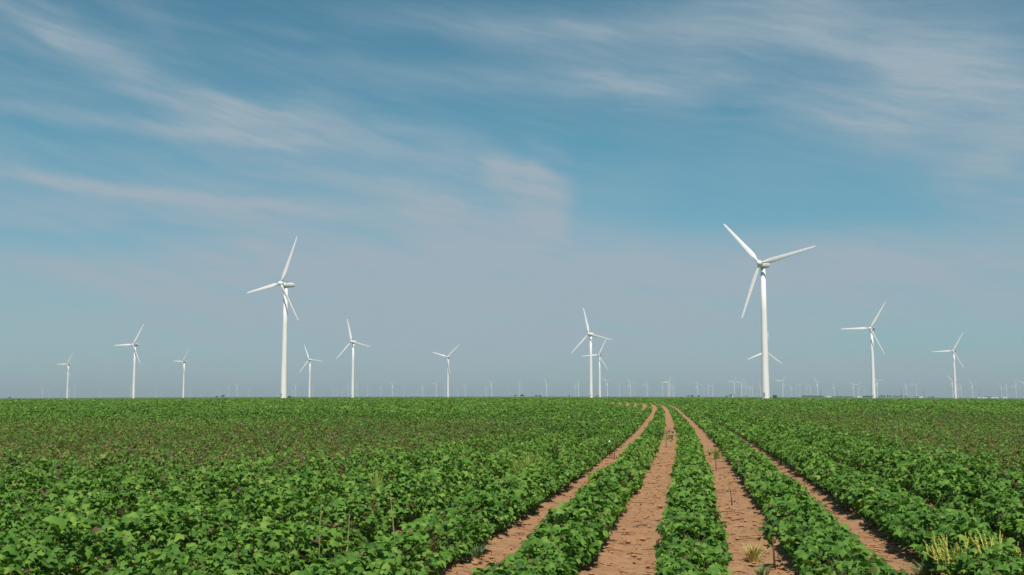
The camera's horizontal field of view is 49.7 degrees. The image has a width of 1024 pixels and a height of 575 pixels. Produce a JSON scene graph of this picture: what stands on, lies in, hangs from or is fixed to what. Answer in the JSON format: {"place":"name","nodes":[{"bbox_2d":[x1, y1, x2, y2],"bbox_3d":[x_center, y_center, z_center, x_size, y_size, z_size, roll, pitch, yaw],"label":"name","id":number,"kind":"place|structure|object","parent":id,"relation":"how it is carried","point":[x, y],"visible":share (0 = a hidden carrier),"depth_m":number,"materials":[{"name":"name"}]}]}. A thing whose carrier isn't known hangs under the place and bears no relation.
{"place":"outdoors","nodes":[
{"label":"outdoors","id":0,"kind":"place"},
{"bbox_2d":[0,396,1023,574],"bbox_3d":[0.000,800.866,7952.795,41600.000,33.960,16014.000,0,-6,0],"label":"ground","id":1,"kind":"structure","parent":0,"point":[740,561],"depth_m":11.61,"materials":[{"name":"soil"}]},
{"bbox_2d":[58,353,72,397],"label":"wind turbine","id":2,"kind":"object","parent":1,"relation":"on","point":[68,374],"visible":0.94,"depth_m":2269.40,"materials":[{"name":"paint"}]},
{"bbox_2d":[114,324,143,397],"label":"wind turbine","id":3,"kind":"object","parent":1,"relation":"on","point":[134,371],"visible":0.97,"depth_m":1436.87,"materials":[{"name":"paint"}]},
{"bbox_2d":[176,349,188,397],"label":"wind turbine","id":4,"kind":"object","parent":1,"relation":"on","point":[184,362],"visible":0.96,"depth_m":2138.29,"materials":[{"name":"paint"}]},
{"bbox_2d":[247,237,298,397],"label":"wind turbine","id":5,"kind":"object","parent":1,"relation":"on","point":[285,286],"visible":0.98,"depth_m":667.03,"materials":[{"name":"paint"}]},
{"bbox_2d":[299,345,319,396],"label":"wind turbine","id":6,"kind":"object","parent":1,"relation":"on","point":[309,393],"visible":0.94,"depth_m":2038.18,"materials":[{"name":"paint"}]},
{"bbox_2d":[319,502,321,557],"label":"seed stalk","id":7,"kind":"object","parent":1,"relation":"on","point":[319,533],"visible":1,"depth_m":6.77,"materials":[{"name":"plant"}]},
{"bbox_2d":[345,514,349,574],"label":"seed stalk","id":8,"kind":"object","parent":1,"relation":"on","point":[348,538],"visible":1,"depth_m":6.56,"materials":[{"name":"plant"}]},
{"bbox_2d":[336,319,370,397],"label":"wind turbine","id":9,"kind":"object","parent":1,"relation":"on","point":[352,378],"visible":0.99,"depth_m":1375.72,"materials":[{"name":"paint"}]},
{"bbox_2d":[68,398,642,574],"bbox_3d":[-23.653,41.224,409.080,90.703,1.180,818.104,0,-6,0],"label":"cotton row","id":10,"kind":"object","parent":1,"relation":"on","point":[288,547],"visible":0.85,"depth_m":9.10,"materials":[{"name":"green plant"}]},
{"bbox_2d":[365,467,389,490],"bbox_3d":[-1.565,2.296,12.836,0.345,0.516,0.237,0,-6,0],"label":"weed","id":11,"kind":"object","parent":1,"relation":"on","point":[377,484],"visible":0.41,"depth_m":12.84,"materials":[{"name":"green plant"}]},
{"bbox_2d":[390,491,395,557],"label":"seed stalk","id":12,"kind":"object","parent":1,"relation":"on","point":[393,524],"visible":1,"depth_m":7.03,"materials":[{"name":"plant"}]},
{"bbox_2d":[433,345,458,396],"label":"wind turbine","id":13,"kind":"object","parent":1,"relation":"on","point":[448,370],"visible":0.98,"depth_m":1914.65,"materials":[{"name":"paint"}]},
{"bbox_2d":[276,399,651,574],"bbox_3d":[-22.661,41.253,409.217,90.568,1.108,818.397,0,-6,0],"label":"cotton row","id":14,"kind":"object","parent":1,"relation":"on","point":[429,544],"visible":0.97,"depth_m":9.04,"materials":[{"name":"green plant"}]},
{"bbox_2d":[467,542,493,558],"bbox_3d":[-0.291,2.047,8.615,0.315,0.120,0.312,0,-6,0],"label":"grass tuft","id":15,"kind":"object","parent":1,"relation":"on","point":[476,553],"visible":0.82,"depth_m":8.59,"materials":[{"name":"green plant"}]},
{"bbox_2d":[0,397,1023,574],"bbox_3d":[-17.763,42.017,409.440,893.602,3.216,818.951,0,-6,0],"label":"cotton field","id":16,"kind":"structure","parent":1,"relation":"on","point":[120,510],"depth_m":19.27,"materials":[{"name":"green plant"}]},
{"bbox_2d":[496,449,561,474],"bbox_3d":[0.242,2.620,16.090,1.154,0.527,1.174,0,-6,0],"label":"weed","id":17,"kind":"object","parent":1,"relation":"on","point":[527,460],"visible":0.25,"depth_m":16.09,"materials":[{"name":"green plant"}]},
{"bbox_2d":[464,398,666,574],"bbox_3d":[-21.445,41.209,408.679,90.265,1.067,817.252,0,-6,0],"label":"cotton row","id":18,"kind":"object","parent":1,"relation":"on","point":[569,536],"visible":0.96,"depth_m":8.98,"materials":[{"name":"green plant"}]},
{"bbox_2d":[572,308,611,397],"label":"wind turbine","id":19,"kind":"object","parent":1,"relation":"on","point":[590,375],"visible":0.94,"depth_m":1207.44,"materials":[{"name":"paint"}]},
{"bbox_2d":[582,339,607,396],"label":"wind turbine","id":20,"kind":"object","parent":1,"relation":"on","point":[599,354],"visible":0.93,"depth_m":1816.06,"materials":[{"name":"paint"}]},
{"bbox_2d":[603,434,623,458],"bbox_3d":[2.104,3.299,22.785,0.409,0.539,0.455,5,-8,-43],"label":"cotton plant","id":21,"kind":"object","parent":1,"relation":"on","point":[607,440],"visible":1,"depth_m":22.80,"materials":[{"name":"green plant"}]},
{"bbox_2d":[311,455,933,574],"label":"soil clods","id":22,"kind":"object","parent":1,"relation":"on","point":[628,541],"visible":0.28,"depth_m":10.19,"materials":[{"name":"brown soil"}]},
{"bbox_2d":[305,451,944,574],"bbox_3d":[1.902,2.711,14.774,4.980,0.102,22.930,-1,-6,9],"label":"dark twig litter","id":23,"kind":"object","parent":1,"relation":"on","point":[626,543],"visible":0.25,"depth_m":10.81,"materials":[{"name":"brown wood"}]},
{"bbox_2d":[651,426,675,442],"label":"cotton plant","id":24,"kind":"object","parent":1,"relation":"on","point":[669,436],"visible":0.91,"depth_m":28.06,"materials":[{"name":"green plant"}]},
{"bbox_2d":[605,398,732,574],"bbox_3d":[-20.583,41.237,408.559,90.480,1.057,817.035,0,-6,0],"label":"cotton row","id":25,"kind":"object","parent":1,"relation":"on","point":[693,533],"visible":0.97,"depth_m":9.01,"materials":[{"name":"green plant"}]},
{"bbox_2d":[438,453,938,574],"bbox_3d":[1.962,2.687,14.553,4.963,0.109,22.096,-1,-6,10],"label":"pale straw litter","id":26,"kind":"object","parent":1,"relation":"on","point":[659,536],"visible":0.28,"depth_m":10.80,"materials":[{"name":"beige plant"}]},
{"bbox_2d":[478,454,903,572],"bbox_3d":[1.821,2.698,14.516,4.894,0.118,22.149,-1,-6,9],"label":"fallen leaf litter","id":27,"kind":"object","parent":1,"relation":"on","point":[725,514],"visible":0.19,"depth_m":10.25,"materials":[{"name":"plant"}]},
{"bbox_2d":[711,446,721,459],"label":"weed","id":28,"kind":"object","parent":1,"relation":"on","point":[717,453],"visible":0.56,"depth_m":22.76,"materials":[{"name":"green plant"}]},
{"bbox_2d":[708,444,725,467],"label":"cotton plant","id":29,"kind":"object","parent":1,"relation":"on","point":[709,453],"visible":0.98,"depth_m":19.81,"materials":[{"name":"green plant"}]},
{"bbox_2d":[721,479,745,505],"bbox_3d":[2.601,2.419,12.955,0.230,0.347,0.207,4,-7,-35],"label":"cotton plant","id":30,"kind":"object","parent":1,"relation":"on","point":[730,493],"visible":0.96,"depth_m":12.92,"materials":[{"name":"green plant"}]},
{"bbox_2d":[740,542,766,562],"bbox_3d":[1.883,2.067,8.630,0.280,0.163,0.268,0,-6,0],"label":"grass tuft","id":31,"kind":"object","parent":1,"relation":"on","point":[752,554],"visible":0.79,"depth_m":8.61,"materials":[{"name":"beige plant"}]},
{"bbox_2d":[753,560,774,574],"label":"weed","id":32,"kind":"object","parent":1,"relation":"on","point":[761,570],"visible":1,"depth_m":8.02,"materials":[{"name":"green plant"}]},
{"bbox_2d":[747,353,781,363],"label":"wind turbine","id":33,"kind":"object","parent":1,"relation":"on","point":[768,354],"visible":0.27,"depth_m":1684.81,"materials":[{"name":"paint"}]},
{"bbox_2d":[723,224,814,397],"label":"wind turbine","id":34,"kind":"object","parent":1,"relation":"on","point":[763,265],"visible":0.94,"depth_m":565.62,"materials":[{"name":"paint"}]},
{"bbox_2d":[630,399,908,574],"bbox_3d":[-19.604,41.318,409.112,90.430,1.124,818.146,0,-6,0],"label":"cotton row","id":35,"kind":"object","parent":1,"relation":"on","point":[823,542],"visible":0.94,"depth_m":9.35,"materials":[{"name":"green plant"}]},
{"bbox_2d":[756,505,799,569],"bbox_3d":[1.967,1.876,8.217,0.333,0.492,0.390,0,-6,0],"label":"cotton plant","id":36,"kind":"object","parent":1,"relation":"on","point":[779,525],"visible":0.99,"depth_m":8.20,"materials":[{"name":"green plant"}]},
{"bbox_2d":[601,398,1023,574],"bbox_3d":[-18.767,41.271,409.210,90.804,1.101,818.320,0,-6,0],"label":"cotton row","id":37,"kind":"object","parent":1,"relation":"on","point":[905,517],"visible":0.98,"depth_m":10.07,"materials":[{"name":"green plant"}]},
{"bbox_2d":[842,303,884,397],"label":"wind turbine","id":38,"kind":"object","parent":1,"relation":"on","point":[871,329],"visible":0.95,"depth_m":1098.34,"materials":[{"name":"paint"}]},
{"bbox_2d":[892,560,940,574],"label":"grass tuft","id":39,"kind":"object","parent":1,"relation":"on","point":[924,570],"visible":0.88,"depth_m":7.88,"materials":[{"name":"green plant"}]},
{"bbox_2d":[933,333,963,397],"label":"wind turbine","id":40,"kind":"object","parent":1,"relation":"on","point":[954,374],"visible":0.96,"depth_m":1621.05,"materials":[{"name":"paint"}]},
{"bbox_2d":[922,532,990,574],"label":"flowering weed","id":41,"kind":"object","parent":1,"relation":"on","point":[945,566],"visible":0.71,"depth_m":7.38,"materials":[{"name":"plant"}]},
{"bbox_2d":[968,529,1020,571],"bbox_3d":[3.027,1.723,6.852,0.321,0.439,0.291,0,-6,0],"label":"flowering weed","id":42,"kind":"object","parent":1,"relation":"on","point":[977,543],"visible":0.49,"depth_m":6.91,"materials":[{"name":"plant"}]},
{"bbox_2d":[0,0,1023,397],"label":"sky","id":43,"kind":"structure","parent":0,"point":[477,176],"materials":[{"name":"blue"}]}
]}

